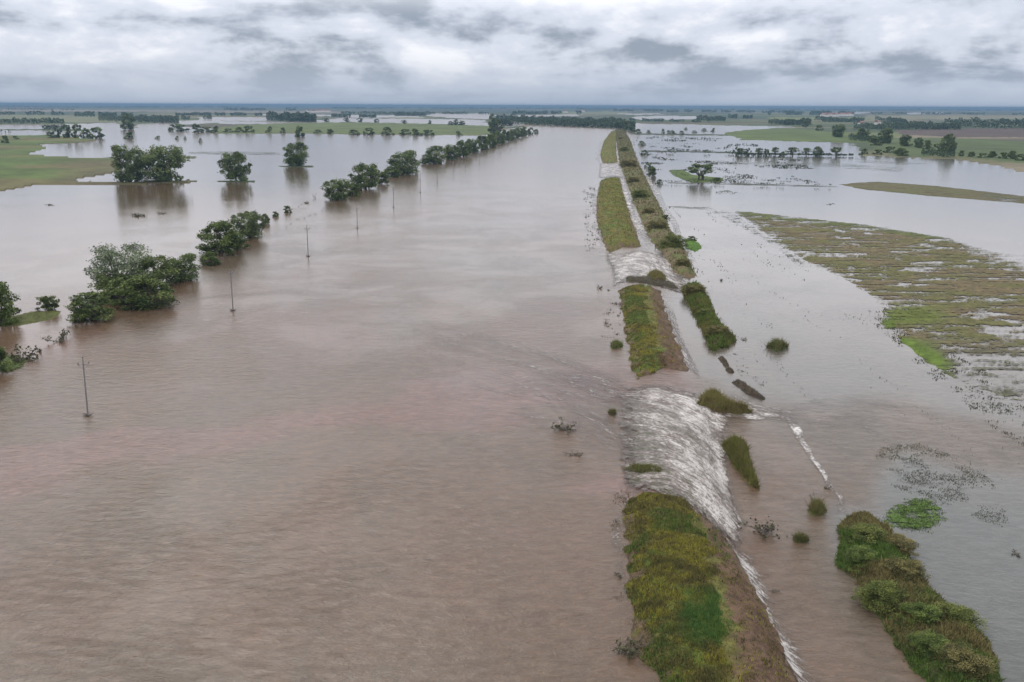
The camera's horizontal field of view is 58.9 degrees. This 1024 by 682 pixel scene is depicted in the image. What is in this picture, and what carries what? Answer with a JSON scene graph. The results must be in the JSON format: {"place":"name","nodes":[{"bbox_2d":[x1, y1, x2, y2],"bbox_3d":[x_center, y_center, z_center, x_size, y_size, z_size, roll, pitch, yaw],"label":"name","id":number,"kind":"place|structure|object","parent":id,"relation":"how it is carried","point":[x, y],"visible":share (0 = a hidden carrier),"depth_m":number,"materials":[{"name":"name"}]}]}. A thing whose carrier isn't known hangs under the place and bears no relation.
{"place":"outdoors","nodes":[
{"label":"outdoors","id":0,"kind":"place"},
{"bbox_2d":[0,112,1023,681],"bbox_3d":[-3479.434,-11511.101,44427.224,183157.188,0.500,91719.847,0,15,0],"label":"water","id":1,"kind":"structure","parent":0,"point":[336,454],"depth_m":122.54,"materials":[{"name":"brown liquid"}]},
{"bbox_2d":[0,311,60,325],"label":"grass bed","id":2,"kind":"object","parent":1,"relation":"in","point":[31,314],"visible":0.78,"depth_m":175.04,"materials":[{"name":"green plant"}]},
{"bbox_2d":[0,281,21,326],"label":"tree","id":3,"kind":"object","parent":2,"relation":"on","point":[8,309],"visible":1,"depth_m":169.16,"materials":[{"name":"green plant"}]},
{"bbox_2d":[34,295,59,310],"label":"shrub","id":4,"kind":"object","parent":2,"relation":"on","point":[46,301],"visible":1,"depth_m":180.84,"materials":[{"name":"green plant"}]},
{"bbox_2d":[78,357,92,416],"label":"utility pole","id":5,"kind":"object","parent":1,"relation":"in","point":[88,413],"visible":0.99,"depth_m":119.25,"materials":[{"name":"brown wood"}]},
{"bbox_2d":[64,292,117,321],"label":"shrub","id":6,"kind":"object","parent":1,"relation":"on","point":[85,311],"visible":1,"depth_m":171.79,"materials":[{"name":"green plant"}]},
{"bbox_2d":[84,273,138,304],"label":"shrub","id":7,"kind":"object","parent":1,"relation":"on","point":[107,278],"visible":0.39,"depth_m":189.42,"materials":[{"name":"green plant"}]},
{"bbox_2d":[82,241,154,290],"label":"tree","id":8,"kind":"object","parent":1,"relation":"on","point":[108,254],"visible":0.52,"depth_m":195.11,"materials":[{"name":"green plant"}]},
{"bbox_2d":[101,272,178,310],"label":"shrub","id":9,"kind":"object","parent":1,"relation":"in","point":[139,301],"visible":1,"depth_m":182.80,"materials":[{"name":"green plant"}]},
{"bbox_2d":[127,255,181,288],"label":"tree","id":10,"kind":"object","parent":1,"relation":"on","point":[145,266],"visible":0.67,"depth_m":203.12,"materials":[{"name":"green plant"}]},
{"bbox_2d":[162,253,201,281],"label":"tree","id":11,"kind":"object","parent":1,"relation":"on","point":[183,264],"visible":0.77,"depth_m":211.22,"materials":[{"name":"green plant"}]},
{"bbox_2d":[198,250,220,265],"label":"shrub","id":12,"kind":"object","parent":1,"relation":"in","point":[206,257],"visible":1,"depth_m":232.73,"materials":[{"name":"green plant"}]},
{"bbox_2d":[195,219,247,254],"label":"tree","id":13,"kind":"object","parent":1,"relation":"on","point":[221,244],"visible":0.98,"depth_m":249.55,"materials":[{"name":"green plant"}]},
{"bbox_2d":[229,210,266,237],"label":"tree","id":14,"kind":"object","parent":1,"relation":"on","point":[251,227],"visible":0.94,"depth_m":279.67,"materials":[{"name":"green plant"}]},
{"bbox_2d":[279,166,312,166],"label":"grass bed","id":15,"kind":"object","parent":1,"relation":"in","point":[295,166],"visible":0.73,"depth_m":604.09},
{"bbox_2d":[282,141,308,165],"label":"tree","id":16,"kind":"object","parent":15,"relation":"on","point":[297,159],"visible":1,"depth_m":608.63,"materials":[{"name":"green plant"}]},
{"bbox_2d":[320,178,356,199],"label":"tree","id":17,"kind":"object","parent":1,"relation":"in","point":[338,188],"visible":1,"depth_m":392.77,"materials":[{"name":"green plant"}]},
{"bbox_2d":[347,162,380,188],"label":"tree","id":18,"kind":"object","parent":1,"relation":"in","point":[365,178],"visible":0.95,"depth_m":441.14,"materials":[{"name":"green plant"}]},
{"bbox_2d":[384,166,400,176],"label":"shrub","id":19,"kind":"object","parent":1,"relation":"on","point":[394,171],"visible":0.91,"depth_m":519.74,"materials":[{"name":"green plant"}]},
{"bbox_2d":[386,150,422,174],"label":"tree","id":20,"kind":"object","parent":1,"relation":"in","point":[407,156],"visible":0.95,"depth_m":536.93,"materials":[{"name":"green plant"}]},
{"bbox_2d":[422,145,447,163],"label":"tree","id":21,"kind":"object","parent":1,"relation":"in","point":[433,159],"visible":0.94,"depth_m":638.49,"materials":[{"name":"green plant"}]},
{"bbox_2d":[444,144,460,159],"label":"tree","id":22,"kind":"object","parent":1,"relation":"on","point":[450,150],"visible":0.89,"depth_m":682.77,"materials":[{"name":"green plant"}]},
{"bbox_2d":[454,139,473,156],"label":"tree","id":23,"kind":"object","parent":1,"relation":"in","point":[465,148],"visible":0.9,"depth_m":724.79,"materials":[{"name":"green plant"}]},
{"bbox_2d":[475,135,488,149],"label":"tree","id":24,"kind":"object","parent":1,"relation":"on","point":[479,138],"visible":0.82,"depth_m":837.05,"materials":[{"name":"green plant"}]},
{"bbox_2d":[600,131,617,162],"bbox_3d":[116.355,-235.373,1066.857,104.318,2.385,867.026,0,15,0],"label":"levee","id":25,"kind":"structure","parent":1,"relation":"in","point":[609,159],"depth_m":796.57,"materials":[{"name":"green plant"}]},
{"bbox_2d":[599,163,623,177],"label":"rapids","id":26,"kind":"structure","parent":1,"relation":"on","point":[611,170],"depth_m":578.02,"materials":[{"name":"white liquid"}]},
{"bbox_2d":[596,177,640,252],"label":"levee","id":27,"kind":"structure","parent":1,"relation":"in","point":[620,243],"depth_m":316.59,"materials":[{"name":"green plant"}]},
{"bbox_2d":[610,633,652,660],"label":"driftwood","id":28,"kind":"object","parent":1,"relation":"on","point":[628,650],"visible":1,"depth_m":68.47,"materials":[{"name":"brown wood"}]},
{"bbox_2d":[623,461,665,472],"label":"levee scraps","id":29,"kind":"object","parent":1,"relation":"on","point":[640,468],"visible":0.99,"depth_m":102.79,"materials":[{"name":"green plant"}]},
{"bbox_2d":[606,251,684,292],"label":"rapids","id":30,"kind":"structure","parent":1,"relation":"on","point":[638,263],"depth_m":235.59,"materials":[{"name":"white liquid"}]},
{"bbox_2d":[626,275,678,289],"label":"earth ridge","id":31,"kind":"structure","parent":1,"relation":"in","point":[649,280],"depth_m":213.66,"materials":[{"name":"brown soil"}]},
{"bbox_2d":[618,285,688,379],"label":"levee","id":32,"kind":"structure","parent":1,"relation":"in","point":[678,364],"depth_m":158.82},
{"bbox_2d":[618,284,682,378],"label":"grass","id":33,"kind":"structure","parent":32,"relation":"on","point":[643,326],"depth_m":164.46,"materials":[{"name":"green plant"}]},
{"bbox_2d":[646,268,667,280],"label":"grass mound","id":34,"kind":"object","parent":1,"relation":"in","point":[657,275],"depth_m":219.51,"materials":[{"name":"green plant"}]},
{"bbox_2d":[613,384,742,546],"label":"rapids","id":35,"kind":"structure","parent":1,"relation":"on","point":[690,453],"depth_m":109.08,"materials":[{"name":"white liquid"}]},
{"bbox_2d":[631,133,729,135],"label":"grass bed","id":36,"kind":"object","parent":1,"relation":"in","point":[679,134],"visible":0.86,"depth_m":1325.23,"materials":[{"name":"green plant"}]},
{"bbox_2d":[670,170,723,182],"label":"grass bed","id":37,"kind":"object","parent":1,"relation":"in","point":[689,177],"visible":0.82,"depth_m":531.83,"materials":[{"name":"green plant"}]},
{"bbox_2d":[688,163,714,179],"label":"tree","id":38,"kind":"object","parent":37,"relation":"on","point":[707,167],"visible":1,"depth_m":512.44,"materials":[{"name":"green plant"}]},
{"bbox_2d":[622,495,798,681],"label":"levee","id":39,"kind":"structure","parent":1,"relation":"in","point":[735,617],"depth_m":71.32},
{"bbox_2d":[622,491,796,681],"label":"grass","id":40,"kind":"structure","parent":39,"relation":"on","point":[678,510],"depth_m":74.90,"materials":[{"name":"green plant"}]},
{"bbox_2d":[696,384,753,414],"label":"grass mound","id":41,"kind":"object","parent":1,"relation":"in","point":[713,399],"depth_m":124.27,"materials":[{"name":"green plant"}]},
{"bbox_2d":[633,136,833,204],"bbox_3d":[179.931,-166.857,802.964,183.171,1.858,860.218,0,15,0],"label":"stubble","id":42,"kind":"object","parent":1,"relation":"on","point":[732,162],"visible":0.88,"depth_m":664.92,"materials":[{"name":"plant"}]},
{"bbox_2d":[719,432,761,490],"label":"grass mound","id":43,"kind":"object","parent":1,"relation":"in","point":[736,449],"depth_m":105.65,"materials":[{"name":"green plant"}]},
{"bbox_2d":[732,378,764,399],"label":"earth ridge","id":44,"kind":"structure","parent":1,"relation":"in","point":[745,388],"depth_m":132.81,"materials":[{"name":"brown soil"}]},
{"bbox_2d":[738,515,787,538],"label":"driftwood","id":45,"kind":"object","parent":1,"relation":"on","point":[767,528],"visible":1,"depth_m":88.83,"materials":[{"name":"brown wood"}]},
{"bbox_2d":[733,549,807,681],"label":"cascade","id":46,"kind":"object","parent":1,"relation":"on","point":[744,565],"visible":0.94,"depth_m":74.56,"materials":[{"name":"white liquid"}]},
{"bbox_2d":[762,336,789,351],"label":"grass mound","id":47,"kind":"object","parent":1,"relation":"in","point":[777,345],"depth_m":156.76,"materials":[{"name":"green plant"}]},
{"bbox_2d":[736,153,853,155],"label":"reeds","id":48,"kind":"object","parent":1,"relation":"in","point":[827,154],"visible":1,"depth_m":766.96,"materials":[{"name":"green plant"}]},
{"bbox_2d":[791,528,810,543],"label":"grass mound","id":49,"kind":"object","parent":1,"relation":"in","point":[799,537],"depth_m":87.20,"materials":[{"name":"green plant"}]},
{"bbox_2d":[787,419,841,502],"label":"foam","id":50,"kind":"object","parent":1,"relation":"on","point":[795,429],"visible":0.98,"depth_m":110.50,"materials":[{"name":"white liquid"}]},
{"bbox_2d":[805,494,828,515],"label":"grass mound","id":51,"kind":"object","parent":1,"relation":"in","point":[816,507],"depth_m":93.35,"materials":[{"name":"green plant"}]},
{"bbox_2d":[835,513,999,681],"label":"river bank","id":52,"kind":"structure","parent":1,"relation":"in","point":[878,614],"depth_m":72.25,"materials":[{"name":"green plant"}]},
{"bbox_2d":[841,544,877,575],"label":"shrub","id":53,"kind":"object","parent":52,"relation":"on","point":[856,556],"visible":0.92,"depth_m":81.89,"materials":[{"name":"green plant"}]},
{"bbox_2d":[847,522,889,543],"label":"shrub","id":54,"kind":"object","parent":52,"relation":"on","point":[863,530],"visible":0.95,"depth_m":86.32,"materials":[{"name":"green plant"}]},
{"bbox_2d":[847,578,908,612],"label":"shrub","id":55,"kind":"object","parent":52,"relation":"on","point":[880,589],"visible":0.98,"depth_m":75.53,"materials":[{"name":"green plant"}]},
{"bbox_2d":[884,532,919,556],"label":"shrub","id":56,"kind":"object","parent":52,"relation":"on","point":[908,544],"visible":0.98,"depth_m":84.55,"materials":[{"name":"green plant"}]},
{"bbox_2d":[879,554,930,581],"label":"shrub","id":57,"kind":"object","parent":52,"relation":"on","point":[912,567],"visible":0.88,"depth_m":79.69,"materials":[{"name":"green plant"}]},
{"bbox_2d":[888,601,945,628],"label":"shrub","id":58,"kind":"object","parent":52,"relation":"on","point":[927,611],"visible":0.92,"depth_m":72.46,"materials":[{"name":"green plant"}]},
{"bbox_2d":[834,510,1006,681],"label":"undergrowth","id":59,"kind":"object","parent":52,"relation":"on","point":[974,637],"visible":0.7,"depth_m":74.52,"materials":[{"name":"green plant"}]},
{"bbox_2d":[897,630,959,659],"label":"shrub","id":60,"kind":"object","parent":52,"relation":"on","point":[925,640],"visible":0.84,"depth_m":68.64,"materials":[{"name":"green plant"}]},
{"bbox_2d":[931,600,988,633],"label":"shrub","id":61,"kind":"object","parent":52,"relation":"on","point":[960,612],"visible":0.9,"depth_m":72.32,"materials":[{"name":"green plant"}]},
{"bbox_2d":[926,642,999,681],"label":"shrub","id":62,"kind":"object","parent":52,"relation":"on","point":[965,654],"visible":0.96,"depth_m":65.96,"materials":[{"name":"green plant"}]},
{"bbox_2d":[879,443,1007,526],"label":"stubble","id":63,"kind":"object","parent":1,"relation":"on","point":[947,490],"visible":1,"depth_m":101.91,"materials":[{"name":"green plant"}]},
{"bbox_2d":[874,303,1023,442],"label":"stubble","id":64,"kind":"object","parent":1,"relation":"on","point":[998,403],"visible":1,"depth_m":140.77,"materials":[{"name":"green plant"}]},
{"bbox_2d":[0,104,1023,190],"bbox_3d":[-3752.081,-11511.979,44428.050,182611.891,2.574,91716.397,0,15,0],"label":"ground","id":65,"kind":"structure","parent":0,"point":[20,167],"depth_m":1751.91,"materials":[{"name":"green plant"}]},
{"bbox_2d":[0,355,27,371],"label":"grass bed","id":66,"kind":"object","parent":65,"relation":"on","point":[16,364],"visible":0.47,"depth_m":143.82,"materials":[{"name":"green plant"}]},
{"bbox_2d":[0,346,12,371],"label":"shrub","id":67,"kind":"object","parent":66,"relation":"on","point":[3,357],"visible":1,"depth_m":139.50,"materials":[{"name":"green plant"}]},
{"bbox_2d":[6,344,41,362],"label":"driftwood","id":68,"kind":"object","parent":66,"relation":"on","point":[17,357],"visible":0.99,"depth_m":145.87,"materials":[{"name":"brown wood"}]},
{"bbox_2d":[0,117,63,123],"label":"distant wood","id":69,"kind":"object","parent":65,"relation":"on","point":[24,120],"visible":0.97,"depth_m":1855.16,"materials":[{"name":"green plant"}]},
{"bbox_2d":[0,110,63,114],"bbox_3d":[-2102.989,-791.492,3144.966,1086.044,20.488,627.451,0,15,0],"label":"distant wood","id":70,"kind":"object","parent":65,"relation":"on","point":[41,112],"visible":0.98,"depth_m":3237.05,"materials":[{"name":"green plant"}]},
{"bbox_2d":[74,111,132,116],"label":"distant wood","id":71,"kind":"object","parent":65,"relation":"on","point":[89,113],"visible":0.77,"depth_m":2883.97,"materials":[{"name":"green plant"}]},
{"bbox_2d":[120,113,134,129],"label":"tree","id":72,"kind":"object","parent":65,"relation":"on","point":[130,125],"visible":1,"depth_m":1445.53,"materials":[{"name":"green plant"}]},
{"bbox_2d":[110,142,145,181],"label":"tree","id":73,"kind":"object","parent":65,"relation":"on","point":[129,173],"visible":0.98,"depth_m":473.58,"materials":[{"name":"green plant"}]},
{"bbox_2d":[98,114,178,122],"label":"distant wood","id":74,"kind":"object","parent":65,"relation":"on","point":[160,118],"visible":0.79,"depth_m":2088.05,"materials":[{"name":"green plant"}]},
{"bbox_2d":[138,144,190,181],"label":"tree","id":75,"kind":"object","parent":65,"relation":"on","point":[161,168],"visible":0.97,"depth_m":477.17,"materials":[{"name":"green plant"}]},
{"bbox_2d":[175,112,262,115],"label":"distant wood","id":76,"kind":"object","parent":65,"relation":"on","point":[209,113],"visible":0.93,"depth_m":3281.41,"materials":[{"name":"green plant"}]},
{"bbox_2d":[216,151,252,180],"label":"tree","id":77,"kind":"object","parent":65,"relation":"on","point":[229,163],"visible":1,"depth_m":486.62,"materials":[{"name":"green plant"}]},
{"bbox_2d":[266,111,316,121],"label":"distant wood","id":78,"kind":"object","parent":65,"relation":"on","point":[297,116],"visible":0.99,"depth_m":2258.40,"materials":[{"name":"green plant"}]},
{"bbox_2d":[341,111,488,113],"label":"distant wood","id":79,"kind":"object","parent":65,"relation":"on","point":[349,112],"visible":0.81,"depth_m":4174.05,"materials":[{"name":"green plant"}]},
{"bbox_2d":[346,107,580,108],"bbox_3d":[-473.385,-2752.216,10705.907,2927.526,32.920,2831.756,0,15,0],"label":"distant wood","id":80,"kind":"object","parent":65,"relation":"on","point":[465,108],"visible":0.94,"depth_m":10142.58,"materials":[{"name":"green plant"}]},
{"bbox_2d":[487,118,504,133],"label":"tree","id":81,"kind":"object","parent":65,"relation":"on","point":[492,130],"visible":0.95,"depth_m":1327.13,"materials":[{"name":"green plant"}]},
{"bbox_2d":[512,110,581,114],"bbox_3d":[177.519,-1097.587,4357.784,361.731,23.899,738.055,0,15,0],"label":"distant wood","id":82,"kind":"object","parent":65,"relation":"on","point":[539,112],"visible":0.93,"depth_m":4221.68,"materials":[{"name":"green plant"}]},
{"bbox_2d":[509,114,621,127],"bbox_3d":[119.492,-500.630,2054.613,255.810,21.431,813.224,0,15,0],"label":"distant wood","id":83,"kind":"object","parent":65,"relation":"on","point":[610,122],"visible":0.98,"depth_m":1873.96,"materials":[{"name":"green plant"}]},
{"bbox_2d":[666,109,794,112],"bbox_3d":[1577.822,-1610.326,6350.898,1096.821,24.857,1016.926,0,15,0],"label":"distant wood","id":84,"kind":"object","parent":65,"relation":"on","point":[709,110],"visible":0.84,"depth_m":6173.69,"materials":[{"name":"green plant"}]},
{"bbox_2d":[768,117,811,124],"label":"distant wood","id":85,"kind":"object","parent":65,"relation":"on","point":[781,121],"visible":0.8,"depth_m":2058.44,"materials":[{"name":"green plant"}]},
{"bbox_2d":[768,110,853,114],"bbox_3d":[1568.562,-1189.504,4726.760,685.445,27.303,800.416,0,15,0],"label":"distant wood","id":86,"kind":"object","parent":65,"relation":"on","point":[812,112],"visible":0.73,"depth_m":4534.33,"materials":[{"name":"green plant"}]},
{"bbox_2d":[832,123,846,136],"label":"tree","id":87,"kind":"object","parent":65,"relation":"on","point":[837,131],"visible":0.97,"depth_m":1229.87,"materials":[{"name":"green plant"}]},
{"bbox_2d":[821,116,864,122],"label":"distant wood","id":88,"kind":"object","parent":65,"relation":"on","point":[831,119],"visible":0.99,"depth_m":2425.49,"materials":[{"name":"green plant"}]},
{"bbox_2d":[848,133,885,142],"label":"distant wood","id":89,"kind":"object","parent":65,"relation":"on","point":[866,137],"visible":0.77,"depth_m":1092.89,"materials":[{"name":"green plant"}]},
{"bbox_2d":[746,110,1023,114],"bbox_3d":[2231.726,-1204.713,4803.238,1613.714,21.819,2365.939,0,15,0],"label":"distant wood","id":90,"kind":"object","parent":65,"relation":"on","point":[929,113],"visible":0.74,"depth_m":5218.51,"materials":[{"name":"green plant"}]},
{"bbox_2d":[878,127,893,142],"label":"tree","id":91,"kind":"object","parent":65,"relation":"on","point":[887,136],"visible":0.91,"depth_m":1034.60,"materials":[{"name":"green plant"}]},
{"bbox_2d":[774,108,1023,110],"bbox_3d":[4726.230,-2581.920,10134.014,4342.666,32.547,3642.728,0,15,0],"label":"distant wood","id":92,"kind":"object","parent":65,"relation":"on","point":[901,109],"visible":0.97,"depth_m":10199.83,"materials":[{"name":"green plant"}]},
{"bbox_2d":[853,120,961,129],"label":"distant wood","id":93,"kind":"object","parent":65,"relation":"on","point":[923,125],"visible":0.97,"depth_m":1681.97,"materials":[{"name":"green plant"}]},
{"bbox_2d":[884,495,946,533],"bbox_3d":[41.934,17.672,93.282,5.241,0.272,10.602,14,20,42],"label":"grass","id":94,"kind":"structure","parent":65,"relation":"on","point":[916,512],"depth_m":93.21,"materials":[{"name":"green plant"}]},
{"bbox_2d":[921,149,954,157],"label":"distant wood","id":95,"kind":"object","parent":65,"relation":"on","point":[937,152],"visible":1,"depth_m":765.70,"materials":[{"name":"green plant"}]},
{"bbox_2d":[939,133,957,151],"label":"tree","id":96,"kind":"object","parent":65,"relation":"on","point":[950,139],"visible":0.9,"depth_m":830.13,"materials":[{"name":"green plant"}]},
{"bbox_2d":[944,117,1023,128],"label":"distant wood","id":97,"kind":"object","parent":65,"relation":"on","point":[983,124],"visible":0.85,"depth_m":1832.40,"materials":[{"name":"green plant"}]},
{"bbox_2d":[0,0,1023,107],"label":"sky","id":98,"kind":"structure","parent":0,"point":[645,53],"materials":[{"name":"grey"}]},
{"bbox_2d":[616,130,695,277],"bbox_3d":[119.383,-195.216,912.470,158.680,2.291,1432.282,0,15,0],"label":"river bank","id":99,"kind":"structure","parent":0,"point":[684,270],"depth_m":325.65,"materials":[{"name":"green plant"}]},
{"bbox_2d":[614,129,698,274],"bbox_3d":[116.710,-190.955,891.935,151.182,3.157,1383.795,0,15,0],"label":"undergrowth","id":100,"kind":"object","parent":99,"relation":"on","point":[632,155],"visible":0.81,"depth_m":471.17,"materials":[{"name":"green plant"}]},
{"bbox_2d":[646,220,669,229],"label":"shrub","id":101,"kind":"object","parent":99,"relation":"on","point":[656,224],"visible":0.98,"depth_m":302.56,"materials":[{"name":"green plant"}]},
{"bbox_2d":[655,235,689,247],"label":"shrub","id":102,"kind":"object","parent":99,"relation":"on","point":[675,239],"visible":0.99,"depth_m":264.24,"materials":[{"name":"green plant"}]},
{"bbox_2d":[686,300,735,350],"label":"river bank","id":103,"kind":"structure","parent":0,"point":[732,342],"depth_m":159.29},
{"bbox_2d":[680,283,708,294],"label":"shrub","id":104,"kind":"object","parent":103,"relation":"on","point":[699,287],"visible":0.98,"depth_m":198.25,"materials":[{"name":"green plant"}]},
{"bbox_2d":[682,280,736,350],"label":"undergrowth","id":105,"kind":"object","parent":103,"relation":"on","point":[697,301],"visible":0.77,"depth_m":174.12,"materials":[{"name":"green plant"}]},
{"bbox_2d":[702,324,732,335],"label":"shrub","id":106,"kind":"object","parent":103,"relation":"on","point":[724,328],"visible":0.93,"depth_m":162.49,"materials":[{"name":"green plant"}]},
{"bbox_2d":[737,211,1023,399],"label":"drowned field","id":107,"kind":"structure","parent":0,"point":[935,357],"depth_m":215.97,"materials":[{"name":"green plant"}]},
{"bbox_2d":[840,182,1023,203],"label":"drowned field","id":108,"kind":"structure","parent":0,"point":[909,188],"depth_m":453.47,"materials":[{"name":"green plant"}]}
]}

